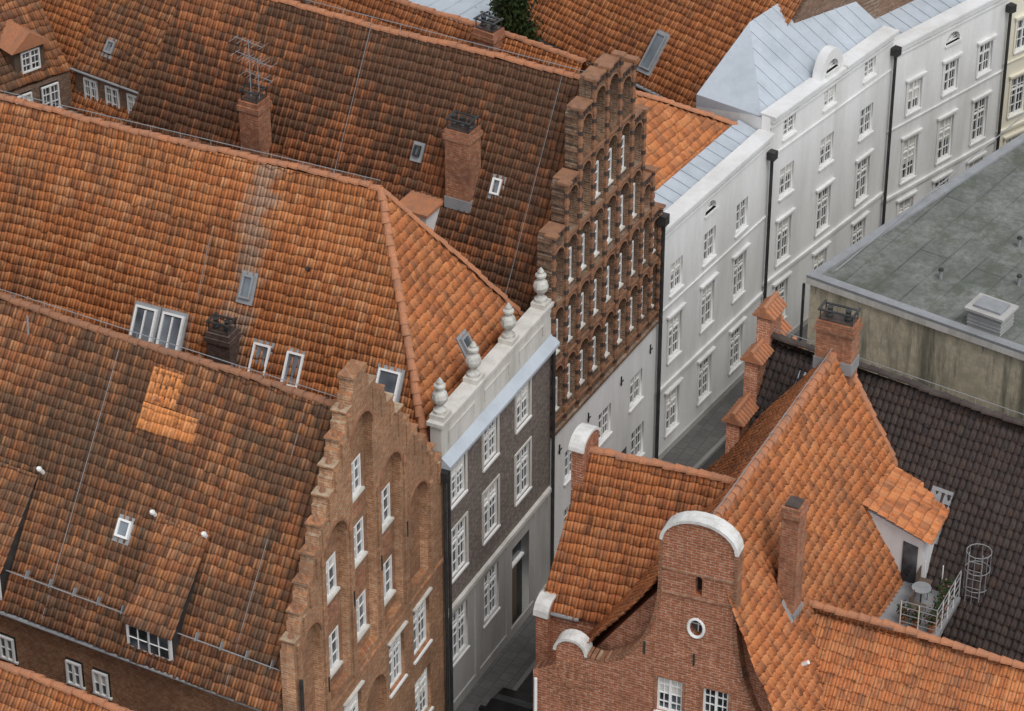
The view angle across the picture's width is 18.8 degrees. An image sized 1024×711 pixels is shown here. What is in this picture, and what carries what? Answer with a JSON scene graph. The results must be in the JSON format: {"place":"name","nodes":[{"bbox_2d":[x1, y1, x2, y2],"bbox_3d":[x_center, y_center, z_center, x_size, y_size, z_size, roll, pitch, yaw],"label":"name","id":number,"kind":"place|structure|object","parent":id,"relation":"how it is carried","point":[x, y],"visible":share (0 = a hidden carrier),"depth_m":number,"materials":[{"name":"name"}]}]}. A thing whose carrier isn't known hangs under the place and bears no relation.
{"place":"outdoors","nodes":[
{"label":"outdoors","id":0,"kind":"place"},
{"bbox_2d":[536,430,598,663],"bbox_3d":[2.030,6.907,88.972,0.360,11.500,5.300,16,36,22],"label":"wing gable","id":1,"kind":"structure","parent":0,"point":[579,462],"depth_m":86.43,"materials":[{"name":"brown brick"}]},
{"bbox_2d":[533,423,600,619],"bbox_3d":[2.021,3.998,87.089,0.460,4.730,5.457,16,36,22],"label":"wing gable coping","id":2,"kind":"object","parent":1,"relation":"on","point":[582,433],"visible":0.74,"depth_m":85.96,"materials":[{"name":"white stone"}]},
{"bbox_2d":[518,442,725,695],"bbox_3d":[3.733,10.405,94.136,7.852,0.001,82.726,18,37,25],"label":"road","id":3,"kind":"structure","parent":0,"point":[527,687],"depth_m":104.35,"materials":[{"name":"grey asphalt"}]},
{"bbox_2d":[479,687,532,710],"bbox_3d":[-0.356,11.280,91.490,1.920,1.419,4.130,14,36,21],"label":"parked car","id":4,"kind":"object","parent":3,"relation":"on","point":[504,699],"visible":0.8,"depth_m":91.97,"materials":[{"name":"black paint"}]},
{"bbox_2d":[512,434,725,690],"bbox_3d":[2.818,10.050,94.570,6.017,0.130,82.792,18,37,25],"label":"kerb","id":5,"kind":"structure","parent":3,"relation":"on","point":[698,465],"depth_m":104.23,"materials":[{"name":"stone"}]},
{"bbox_2d":[455,324,807,710],"bbox_3d":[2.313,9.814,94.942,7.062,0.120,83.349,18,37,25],"label":"pavement","id":6,"kind":"structure","parent":0,"point":[511,663],"depth_m":96.60,"materials":[{"name":"stone"}]},
{"label":"ground","id":7,"kind":"structure","parent":0,"visible":0},
{"bbox_2d":[0,71,71,110],"bbox_3d":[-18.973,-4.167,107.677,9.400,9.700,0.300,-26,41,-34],"label":"front wall","id":8,"kind":"structure","parent":7,"relation":"on","point":[64,81],"depth_m":107.29,"materials":[{"name":"brick"}]},
{"bbox_2d":[0,19,61,107],"bbox_3d":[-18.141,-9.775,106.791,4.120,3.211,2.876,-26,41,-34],"label":"dormer and windows","id":9,"kind":"object","parent":8,"relation":"on","point":[21,46],"visible":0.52,"depth_m":106.33,"materials":[{"name":"white glass"}]},
{"bbox_2d":[0,0,69,92],"bbox_3d":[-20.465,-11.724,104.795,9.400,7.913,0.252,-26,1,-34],"label":"roof front slope","id":10,"kind":"structure","parent":8,"relation":"on","point":[30,14],"depth_m":106.95,"materials":[{"name":"brown tile"}]},
{"bbox_2d":[0,661,133,710],"bbox_3d":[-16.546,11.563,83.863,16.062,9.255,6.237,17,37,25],"label":"orange roof neighbour","id":11,"kind":"structure","parent":7,"relation":"on","point":[22,689],"depth_m":80.45,"materials":[{"name":"tile"}]},
{"bbox_2d":[74,69,137,108],"bbox_3d":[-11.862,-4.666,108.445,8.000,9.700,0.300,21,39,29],"label":"front wall","id":12,"kind":"structure","parent":7,"relation":"on","point":[101,88],"depth_m":107.29,"materials":[{"name":"brick"}]},
{"bbox_2d":[70,67,137,114],"bbox_3d":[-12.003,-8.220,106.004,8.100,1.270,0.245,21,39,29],"label":"windows","id":13,"kind":"structure","parent":12,"relation":"attached to","point":[112,97],"depth_m":107.09,"materials":[{"name":"white glass"}]},
{"bbox_2d":[73,0,303,91],"bbox_3d":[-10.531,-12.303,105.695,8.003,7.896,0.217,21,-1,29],"label":"roof front slope","id":14,"kind":"structure","parent":12,"relation":"on","point":[137,29],"depth_m":106.73,"materials":[{"name":"brown tile"}]},
{"bbox_2d":[101,37,116,58],"bbox_3d":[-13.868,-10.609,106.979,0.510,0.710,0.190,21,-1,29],"label":"rooflight","id":15,"kind":"object","parent":14,"relation":"attached to","point":[107,46],"visible":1,"depth_m":106.95,"materials":[{"name":"grey glass"}]},
{"bbox_2d":[0,615,282,710],"bbox_3d":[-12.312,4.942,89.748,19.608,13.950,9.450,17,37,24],"label":"walls","id":16,"kind":"structure","parent":7,"relation":"on","point":[133,687],"depth_m":84.88,"materials":[{"name":"red brick"}]},
{"bbox_2d":[0,632,112,700],"bbox_3d":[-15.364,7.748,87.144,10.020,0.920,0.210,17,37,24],"label":"side windows","id":17,"kind":"structure","parent":16,"relation":"attached to","point":[75,675],"depth_m":85.48,"materials":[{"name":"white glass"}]},
{"bbox_2d":[0,611,259,710],"bbox_3d":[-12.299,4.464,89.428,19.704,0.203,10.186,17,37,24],"label":"gutters","id":18,"kind":"object","parent":16,"relation":"on","point":[50,631],"depth_m":84.10,"materials":[{"name":"grey metal"}]},
{"bbox_2d":[0,298,313,400],"bbox_3d":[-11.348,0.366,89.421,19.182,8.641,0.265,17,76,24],"label":"roof ridge","id":19,"kind":"structure","parent":18,"relation":"on","point":[201,364],"depth_m":83.19,"materials":[{"name":"brown tile"}]},
{"bbox_2d":[0,289,336,406],"bbox_3d":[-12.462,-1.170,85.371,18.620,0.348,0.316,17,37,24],"label":"ridge tiles","id":20,"kind":"object","parent":19,"relation":"on","point":[212,364],"visible":0.96,"depth_m":83.83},
{"bbox_2d":[0,300,331,710],"bbox_3d":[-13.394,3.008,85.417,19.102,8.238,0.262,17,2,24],"label":"tiled roof","id":21,"kind":"structure","parent":18,"relation":"on","point":[233,485],"depth_m":83.76,"materials":[{"name":"brown tile"}]},
{"bbox_2d":[0,484,34,599],"bbox_3d":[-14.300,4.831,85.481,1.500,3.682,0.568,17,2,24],"label":"shed dormer front","id":22,"kind":"object","parent":21,"relation":"on","point":[4,574],"visible":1,"depth_m":85.25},
{"bbox_2d":[0,462,37,572],"bbox_3d":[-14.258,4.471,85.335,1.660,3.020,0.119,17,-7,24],"label":"shed dormer roof","id":23,"kind":"structure","parent":22,"relation":"on","point":[16,486],"depth_m":85.22,"materials":[{"name":"orange tile"}]},
{"bbox_2d":[5,315,303,685],"bbox_3d":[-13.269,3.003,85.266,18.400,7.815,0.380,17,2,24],"label":"rooflights and vents","id":24,"kind":"object","parent":21,"relation":"on","point":[123,529],"visible":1,"depth_m":83.92,"materials":[{"name":"grey metal"}]},
{"bbox_2d":[144,366,183,410],"bbox_3d":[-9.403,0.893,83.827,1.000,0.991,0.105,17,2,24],"label":"new tile patch","id":25,"kind":"object","parent":21,"relation":"on","point":[168,395],"visible":1,"depth_m":83.83,"materials":[{"name":"orange tile"}]},
{"bbox_2d":[126,553,203,660],"bbox_3d":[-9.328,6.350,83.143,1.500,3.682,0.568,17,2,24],"label":"shed dormer front","id":26,"kind":"object","parent":21,"relation":"on","point":[151,644],"visible":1,"depth_m":83.02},
{"bbox_2d":[120,518,209,640],"bbox_3d":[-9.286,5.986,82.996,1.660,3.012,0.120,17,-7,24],"label":"shed dormer roof","id":27,"kind":"structure","parent":26,"relation":"on","point":[163,584],"depth_m":83.01,"materials":[{"name":"orange tile"}]},
{"bbox_2d":[136,402,197,444],"bbox_3d":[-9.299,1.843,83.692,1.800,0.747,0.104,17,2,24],"label":"new tile patch","id":28,"kind":"object","parent":21,"relation":"on","point":[157,420],"visible":1,"depth_m":83.71,"materials":[{"name":"orange tile"}]},
{"bbox_2d":[153,396,160,401],"bbox_3d":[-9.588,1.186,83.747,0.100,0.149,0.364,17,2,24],"label":"patch vent","id":29,"kind":"object","parent":28,"relation":"attached to","point":[156,399],"visible":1,"depth_m":83.67,"materials":[{"name":"tile"}]},
{"bbox_2d":[0,90,559,710],"bbox_3d":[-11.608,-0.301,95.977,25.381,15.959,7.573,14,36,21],"label":"grey brick townhouse","id":30,"kind":"structure","parent":7,"relation":"on","point":[308,276],"depth_m":90.91,"materials":[{"name":"orange tile"}]},
{"bbox_2d":[426,301,559,710],"bbox_3d":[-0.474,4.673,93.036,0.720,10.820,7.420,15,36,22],"label":"facade windows and trim","id":31,"kind":"structure","parent":30,"relation":"in","point":[508,370],"depth_m":92.17,"materials":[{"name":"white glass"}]},
{"bbox_2d":[280,378,419,710],"bbox_3d":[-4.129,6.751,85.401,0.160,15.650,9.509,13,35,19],"label":"gable back layer","id":32,"kind":"object","parent":7,"relation":"on","point":[357,448],"visible":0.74,"depth_m":83.34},
{"bbox_2d":[285,367,445,710],"bbox_3d":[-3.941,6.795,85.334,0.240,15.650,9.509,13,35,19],"label":"gable front","id":33,"kind":"structure","parent":7,"relation":"on","point":[382,439],"depth_m":85.02,"materials":[{"name":"red brick"}]},
{"bbox_2d":[279,359,441,644],"bbox_3d":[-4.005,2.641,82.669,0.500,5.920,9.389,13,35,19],"label":"step copings","id":34,"kind":"object","parent":33,"relation":"on","point":[352,369],"visible":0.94,"depth_m":80.68,"materials":[{"name":"orange brick"}]},
{"bbox_2d":[296,384,450,710],"bbox_3d":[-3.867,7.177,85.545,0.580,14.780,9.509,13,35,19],"label":"gable windows and trim","id":35,"kind":"structure","parent":33,"relation":"in","point":[334,663],"depth_m":85.21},
{"bbox_2d":[409,0,496,22],"bbox_3d":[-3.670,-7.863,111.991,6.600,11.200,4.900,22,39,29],"label":"metal roofed building","id":36,"kind":"structure","parent":7,"relation":"on","point":[466,9],"depth_m":108.50,"materials":[{"name":"grey paint"}]},
{"bbox_2d":[475,0,545,44],"bbox_3d":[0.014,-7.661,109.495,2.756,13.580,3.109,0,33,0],"label":"tree","id":37,"kind":"object","parent":7,"relation":"on","point":[515,16],"visible":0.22,"depth_m":106.34,"materials":[{"name":"green plant"}]},
{"bbox_2d":[552,616,608,658],"bbox_3d":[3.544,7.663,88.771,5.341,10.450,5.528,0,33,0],"label":"wing walls","id":38,"kind":"structure","parent":7,"relation":"on","point":[560,626],"depth_m":86.57,"materials":[{"name":"brown brick"}]},
{"bbox_2d":[550,612,579,621],"bbox_3d":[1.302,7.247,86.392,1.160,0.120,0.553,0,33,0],"label":"wing gutter","id":39,"kind":"object","parent":38,"relation":"attached to","point":[562,616],"visible":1,"depth_m":86.30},
{"bbox_2d":[544,453,728,625],"bbox_3d":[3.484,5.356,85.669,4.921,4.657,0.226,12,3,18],"label":"tiled roof","id":40,"kind":"structure","parent":38,"relation":"on","point":[620,513],"depth_m":85.93,"materials":[{"name":"orange tile"}]},
{"bbox_2d":[598,454,720,481],"bbox_3d":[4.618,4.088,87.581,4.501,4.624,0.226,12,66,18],"label":"wing far slope","id":41,"kind":"structure","parent":38,"relation":"on","point":[655,466],"depth_m":85.83,"materials":[{"name":"orange tile"}]},
{"bbox_2d":[550,325,656,556],"bbox_3d":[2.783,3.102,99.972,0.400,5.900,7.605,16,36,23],"label":"white ground wall","id":42,"kind":"structure","parent":7,"relation":"on","point":[614,395],"depth_m":100.03,"materials":[{"name":"paint"}]},
{"bbox_2d":[538,65,633,304],"bbox_3d":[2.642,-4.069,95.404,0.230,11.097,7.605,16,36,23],"label":"gable back layer","id":43,"kind":"object","parent":42,"relation":"on","point":[582,87],"visible":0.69,"depth_m":91.83,"materials":[{"name":"brick"}]},
{"bbox_2d":[544,61,657,433],"bbox_3d":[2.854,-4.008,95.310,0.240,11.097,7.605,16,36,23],"label":"gable screen","id":44,"kind":"object","parent":42,"relation":"on","point":[601,97],"visible":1,"depth_m":95.32,"materials":[{"name":"brick"}]},
{"bbox_2d":[537,112,578,316],"bbox_3d":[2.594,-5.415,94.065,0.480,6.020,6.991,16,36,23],"label":"edge dentils","id":45,"kind":"object","parent":44,"relation":"attached to","point":[559,194],"visible":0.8,"depth_m":91.86,"materials":[{"name":"brick"}]},
{"bbox_2d":[538,50,665,429],"bbox_3d":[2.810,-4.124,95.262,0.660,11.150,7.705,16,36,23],"label":"moulded brick ribs","id":46,"kind":"object","parent":44,"relation":"attached to","point":[565,177],"visible":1,"depth_m":95.04,"materials":[{"name":"brown brick"}]},
{"bbox_2d":[550,212,669,522],"bbox_3d":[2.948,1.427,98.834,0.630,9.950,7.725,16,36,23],"label":"ground floor windows","id":47,"kind":"structure","parent":42,"relation":"attached to","point":[603,416],"depth_m":99.99,"materials":[{"name":"white glass"}]},
{"bbox_2d":[533,524,751,710],"bbox_3d":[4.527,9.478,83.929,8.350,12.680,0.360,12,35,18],"label":"front gable","id":48,"kind":"structure","parent":7,"relation":"on","point":[626,682],"depth_m":82.64,"materials":[{"name":"red brick"}]},
{"bbox_2d":[534,511,761,710],"bbox_3d":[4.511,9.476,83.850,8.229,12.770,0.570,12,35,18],"label":"gable windows and coping","id":49,"kind":"structure","parent":48,"relation":"attached to","point":[669,694],"depth_m":82.76,"materials":[{"name":"white glass"}]},
{"bbox_2d":[592,580,772,710],"bbox_3d":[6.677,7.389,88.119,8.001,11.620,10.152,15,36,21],"label":"walls","id":50,"kind":"structure","parent":7,"relation":"on","point":[629,626],"depth_m":83.68,"materials":[{"name":"red brick"}]},
{"bbox_2d":[586,358,824,642],"bbox_3d":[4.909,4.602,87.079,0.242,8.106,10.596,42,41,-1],"label":"tiled roof","id":51,"kind":"structure","parent":50,"relation":"on","point":[735,459],"depth_m":86.72,"materials":[{"name":"orange tile"}]},
{"bbox_2d":[813,299,862,386],"bbox_3d":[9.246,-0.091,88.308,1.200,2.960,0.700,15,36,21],"label":"end chimney","id":52,"kind":"object","parent":50,"relation":"on","point":[838,333],"visible":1,"depth_m":87.73,"materials":[{"name":"brick"}]},
{"bbox_2d":[653,120,777,459],"bbox_3d":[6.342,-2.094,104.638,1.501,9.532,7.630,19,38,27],"label":"white townhouse","id":53,"kind":"structure","parent":7,"relation":"on","point":[712,196],"depth_m":104.13,"materials":[{"name":"paint"}]},
{"bbox_2d":[635,94,729,190],"bbox_3d":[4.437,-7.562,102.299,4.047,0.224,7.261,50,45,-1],"label":"roof hip","id":54,"kind":"object","parent":53,"relation":"on","point":[677,139],"visible":0.51,"depth_m":102.85,"materials":[{"name":"orange tile"}]},
{"bbox_2d":[636,90,737,124],"bbox_3d":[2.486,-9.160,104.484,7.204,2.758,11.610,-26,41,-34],"label":"ridge tiles","id":55,"kind":"object","parent":54,"relation":"on","point":[683,106],"visible":0.19,"depth_m":103.67,"materials":[{"name":"tile"}]},
{"bbox_2d":[643,96,731,125],"bbox_3d":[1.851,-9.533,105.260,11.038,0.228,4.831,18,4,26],"label":"roof right slope","id":56,"kind":"structure","parent":53,"relation":"on","point":[709,117],"depth_m":104.46,"materials":[{"name":"orange tile"}]},
{"bbox_2d":[655,129,777,459],"bbox_3d":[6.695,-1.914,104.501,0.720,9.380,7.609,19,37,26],"label":"windows and cornice","id":57,"kind":"structure","parent":53,"relation":"in","point":[690,201],"depth_m":104.24,"materials":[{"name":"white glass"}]},
{"bbox_2d":[531,0,913,92],"bbox_3d":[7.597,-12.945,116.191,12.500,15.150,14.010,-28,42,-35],"label":"walls","id":58,"kind":"structure","parent":7,"relation":"on","point":[807,9],"depth_m":109.61,"materials":[{"name":"brick"}]},
{"bbox_2d":[725,312,786,453],"bbox_3d":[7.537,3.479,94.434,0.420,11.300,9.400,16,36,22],"label":"stepped gable","id":59,"kind":"structure","parent":7,"relation":"on","point":[754,373],"depth_m":91.42,"materials":[{"name":"red brick"}]},
{"bbox_2d":[713,291,805,468],"bbox_3d":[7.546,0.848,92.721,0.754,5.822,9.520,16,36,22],"label":"step caps","id":60,"kind":"object","parent":59,"relation":"on","point":[745,408],"visible":0.3,"depth_m":91.22,"materials":[{"name":"tile"}]},
{"bbox_2d":[696,2,901,337],"bbox_3d":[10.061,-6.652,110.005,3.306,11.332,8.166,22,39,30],"label":"white townhouse","id":61,"kind":"structure","parent":7,"relation":"on","point":[812,93],"depth_m":108.28,"materials":[{"name":"paint"}]},
{"bbox_2d":[760,25,901,337],"bbox_3d":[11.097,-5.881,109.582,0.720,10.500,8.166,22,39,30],"label":"windows and cornice","id":62,"kind":"structure","parent":61,"relation":"in","point":[783,106],"depth_m":108.95,"materials":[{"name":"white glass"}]},
{"bbox_2d":[806,277,1023,419],"bbox_3d":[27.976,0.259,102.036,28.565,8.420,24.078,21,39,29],"label":"walls","id":63,"kind":"structure","parent":7,"relation":"on","point":[926,350],"depth_m":97.00,"materials":[{"name":"beige paint"}]},
{"bbox_2d":[799,133,1023,354],"bbox_3d":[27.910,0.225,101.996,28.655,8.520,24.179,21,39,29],"label":"felt roof and edges","id":64,"kind":"structure","parent":63,"relation":"on","point":[964,229],"depth_m":99.62,"materials":[{"name":"concrete"}]},
{"bbox_2d":[835,115,1023,336],"bbox_3d":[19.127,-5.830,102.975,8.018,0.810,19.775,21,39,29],"label":"roof ventilation units","id":65,"kind":"object","parent":64,"relation":"on","point":[990,314],"visible":1,"depth_m":95.72,"materials":[{"name":"galvanised grey metal"},{"name":"dark metal"}]},
{"bbox_2d":[808,599,1023,710],"bbox_3d":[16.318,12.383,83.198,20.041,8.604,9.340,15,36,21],"label":"orange tiled wing","id":66,"kind":"structure","parent":7,"relation":"on","point":[865,666],"depth_m":83.28,"materials":[{"name":"orange tile"}]},
{"bbox_2d":[875,0,1016,225],"bbox_3d":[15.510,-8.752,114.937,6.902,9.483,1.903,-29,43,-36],"label":"white townhouse","id":67,"kind":"structure","parent":7,"relation":"on","point":[949,70],"depth_m":113.84,"materials":[{"name":"paint"}]},
{"bbox_2d":[882,0,1016,215],"bbox_3d":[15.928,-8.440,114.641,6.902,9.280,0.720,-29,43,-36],"label":"windows and cornice","id":68,"kind":"structure","parent":67,"relation":"in","point":[966,8],"depth_m":114.07,"materials":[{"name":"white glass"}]},
{"bbox_2d":[994,0,1023,151],"bbox_3d":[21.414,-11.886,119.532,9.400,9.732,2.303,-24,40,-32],"label":"cream townhouse","id":69,"kind":"structure","parent":7,"relation":"on","point":[1013,108],"depth_m":116.75,"materials":[{"name":"paint"}]},
{"bbox_2d":[996,14,1023,145],"bbox_3d":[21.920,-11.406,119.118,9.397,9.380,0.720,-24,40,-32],"label":"windows and cornice","id":70,"kind":"structure","parent":69,"relation":"in","point":[1016,84],"depth_m":117.17,"materials":[{"name":"white glass"}]},
{"bbox_3d":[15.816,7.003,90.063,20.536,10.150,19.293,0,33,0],"label":"walls","id":71,"kind":"object","parent":7,"relation":"on","visible":0},
{"bbox_2d":[721,359,903,710],"bbox_3d":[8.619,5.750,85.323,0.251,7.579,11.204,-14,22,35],"label":"roof right slope","id":72,"kind":"structure","parent":71,"relation":"on","point":[829,458],"depth_m":85.39,"materials":[{"name":"orange tile"}]},
{"bbox_2d":[589,348,897,517],"bbox_3d":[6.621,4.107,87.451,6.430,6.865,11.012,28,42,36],"label":"ridge tiles","id":73,"kind":"object","parent":72,"relation":"on","point":[752,465],"visible":0.81,"depth_m":85.31,"materials":[{"name":"ceramic"}]},
{"bbox_2d":[777,495,809,621],"bbox_3d":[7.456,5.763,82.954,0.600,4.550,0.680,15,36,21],"label":"chimney","id":74,"kind":"object","parent":72,"relation":"on","point":[794,510],"visible":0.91,"depth_m":82.33,"materials":[{"name":"brick"}]},
{"bbox_2d":[782,599,809,665],"bbox_3d":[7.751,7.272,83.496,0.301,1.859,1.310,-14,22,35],"label":"chimney flashing","id":75,"kind":"object","parent":72,"relation":"on","point":[805,663],"visible":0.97,"depth_m":83.22,"materials":[{"name":"grey metal"}]},
{"bbox_2d":[869,509,933,583],"bbox_3d":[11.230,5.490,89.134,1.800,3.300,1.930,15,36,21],"label":"dormer cheeks","id":76,"kind":"object","parent":72,"relation":"on","point":[911,553],"visible":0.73,"depth_m":87.96,"materials":[{"name":"white paint"}]},
{"bbox_2d":[862,463,949,544],"bbox_3d":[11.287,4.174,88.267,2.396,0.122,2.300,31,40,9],"label":"dormer roof","id":77,"kind":"structure","parent":72,"relation":"on","point":[904,500],"depth_m":88.17,"materials":[{"name":"orange tile"}]},
{"bbox_2d":[748,339,1023,662],"bbox_3d":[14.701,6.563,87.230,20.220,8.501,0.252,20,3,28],"label":"tiled roof","id":78,"kind":"structure","parent":71,"relation":"on","point":[971,460],"depth_m":88.37,"materials":[{"name":"tile"}]},
{"bbox_2d":[771,328,1023,426],"bbox_3d":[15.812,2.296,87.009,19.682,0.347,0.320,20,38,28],"label":"ridge tiles","id":79,"kind":"object","parent":78,"relation":"on","point":[924,388],"visible":0.8,"depth_m":89.21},
{"bbox_2d":[878,543,991,636],"bbox_3d":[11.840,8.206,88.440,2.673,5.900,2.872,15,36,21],"label":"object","id":80,"kind":"object","parent":78,"relation":"on","point":[920,593],"visible":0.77,"depth_m":87.36,"materials":[{"name":"white paint"}]},
{"bbox_2d":[896,577,953,632],"bbox_3d":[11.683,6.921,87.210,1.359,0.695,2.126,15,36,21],"label":"potted plants","id":81,"kind":"object","parent":80,"relation":"on","point":[944,589],"visible":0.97,"depth_m":86.71,"materials":[{"name":"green plant"}]},
{"bbox_2d":[931,485,953,543],"bbox_3d":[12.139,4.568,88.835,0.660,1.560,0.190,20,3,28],"label":"rooflight","id":82,"kind":"object","parent":78,"relation":"on","point":[939,494],"visible":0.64,"depth_m":88.67,"materials":[{"name":"glass"}]},
{"bbox_2d":[771,341,1023,429],"bbox_3d":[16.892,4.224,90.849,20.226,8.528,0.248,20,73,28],"label":"roof ridge","id":83,"kind":"structure","parent":71,"relation":"on","point":[805,353],"depth_m":90.18,"materials":[{"name":"tile"}]},
{"bbox_3d":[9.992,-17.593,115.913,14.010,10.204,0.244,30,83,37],"label":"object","id":84,"kind":"object","parent":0,"visible":0},
{"bbox_2d":[536,37,668,98],"bbox_3d":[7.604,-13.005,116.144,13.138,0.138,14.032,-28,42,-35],"label":"gutters","id":85,"kind":"object","parent":84,"relation":"on","point":[637,85],"visible":0.11,"depth_m":110.88,"materials":[{"name":"grey metal"}]},
{"bbox_2d":[524,0,801,107],"bbox_3d":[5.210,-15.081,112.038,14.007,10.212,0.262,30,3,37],"label":"tiled roof","id":86,"kind":"structure","parent":85,"relation":"on","point":[704,35],"depth_m":110.69,"materials":[{"name":"orange tile"}]},
{"bbox_2d":[636,29,669,75],"bbox_3d":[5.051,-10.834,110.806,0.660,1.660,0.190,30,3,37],"label":"rooflight","id":87,"kind":"object","parent":86,"relation":"on","point":[652,54],"visible":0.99,"depth_m":110.76,"materials":[{"name":"grey glass"}]},
{"bbox_3d":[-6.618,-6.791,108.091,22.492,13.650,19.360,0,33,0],"label":"walls","id":88,"kind":"object","parent":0,"visible":0},
{"bbox_2d":[39,0,582,124],"bbox_3d":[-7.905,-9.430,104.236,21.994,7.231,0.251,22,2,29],"label":"roof ridge","id":89,"kind":"structure","parent":88,"relation":"on","point":[69,21],"depth_m":103.22,"materials":[{"name":"orange tile"}]},
{"bbox_2d":[471,12,505,51],"bbox_3d":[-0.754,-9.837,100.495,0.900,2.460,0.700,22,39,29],"label":"chimney","id":90,"kind":"object","parent":89,"relation":"on","point":[489,34],"visible":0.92,"depth_m":99.93,"materials":[{"name":"brick"}]},
{"bbox_3d":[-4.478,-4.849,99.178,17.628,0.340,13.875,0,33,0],"label":"gutters","id":91,"kind":"object","parent":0,"visible":0},
{"bbox_2d":[125,0,578,311],"bbox_3d":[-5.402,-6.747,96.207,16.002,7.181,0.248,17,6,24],"label":"tiled roof","id":92,"kind":"structure","parent":91,"relation":"on","point":[409,91],"depth_m":95.67,"materials":[{"name":"brown tile"}]},
{"bbox_2d":[229,35,277,157],"bbox_3d":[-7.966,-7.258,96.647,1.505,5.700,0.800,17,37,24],"label":"antenna chimney","id":93,"kind":"object","parent":92,"relation":"on","point":[253,107],"visible":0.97,"depth_m":96.29,"materials":[{"name":"brick"}]},
{"bbox_2d":[400,190,443,230],"bbox_3d":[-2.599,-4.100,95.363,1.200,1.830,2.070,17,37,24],"label":"roof hatch dormer","id":94,"kind":"object","parent":92,"relation":"on","point":[424,208],"visible":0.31,"depth_m":94.50,"materials":[{"name":"orange tile"}]},
{"bbox_2d":[334,24,562,291],"bbox_3d":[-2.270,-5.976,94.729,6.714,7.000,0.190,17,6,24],"label":"rooflights","id":95,"kind":"object","parent":92,"relation":"on","point":[417,152],"visible":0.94,"depth_m":93.98,"materials":[{"name":"white paint"}]},
{"bbox_2d":[442,109,482,212],"bbox_3d":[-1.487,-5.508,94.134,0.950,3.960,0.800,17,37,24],"label":"chimney","id":96,"kind":"object","parent":92,"relation":"on","point":[462,137],"visible":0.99,"depth_m":93.55,"materials":[{"name":"brick"}]},
{"bbox_2d":[270,0,577,79],"bbox_3d":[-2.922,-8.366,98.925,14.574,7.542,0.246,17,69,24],"label":"roof ridge","id":97,"kind":"structure","parent":91,"relation":"on","point":[476,53],"depth_m":94.18,"materials":[{"name":"brown tile"}]},
{"bbox_2d":[271,0,582,79],"bbox_3d":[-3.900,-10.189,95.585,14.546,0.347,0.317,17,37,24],"label":"ridge tiles","id":98,"kind":"object","parent":97,"relation":"on","point":[454,44],"visible":0.95,"depth_m":94.85,"materials":[{"name":"ceramic"}]},
{"bbox_3d":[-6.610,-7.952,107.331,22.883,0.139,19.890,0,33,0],"label":"gutters","id":99,"kind":"object","parent":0,"visible":0},
{"bbox_2d":[449,18,588,72],"bbox_3d":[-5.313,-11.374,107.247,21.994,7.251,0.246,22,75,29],"label":"roof ridge","id":100,"kind":"structure","parent":99,"relation":"on","point":[585,65],"depth_m":99.52,"materials":[{"name":"orange tile"}]},
{"bbox_2d":[390,0,586,62],"bbox_3d":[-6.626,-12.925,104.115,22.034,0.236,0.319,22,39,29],"label":"ridge tiles","id":101,"kind":"object","parent":100,"relation":"on","point":[527,41],"visible":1,"depth_m":100.08,"materials":[{"name":"ceramic"}]}
]}

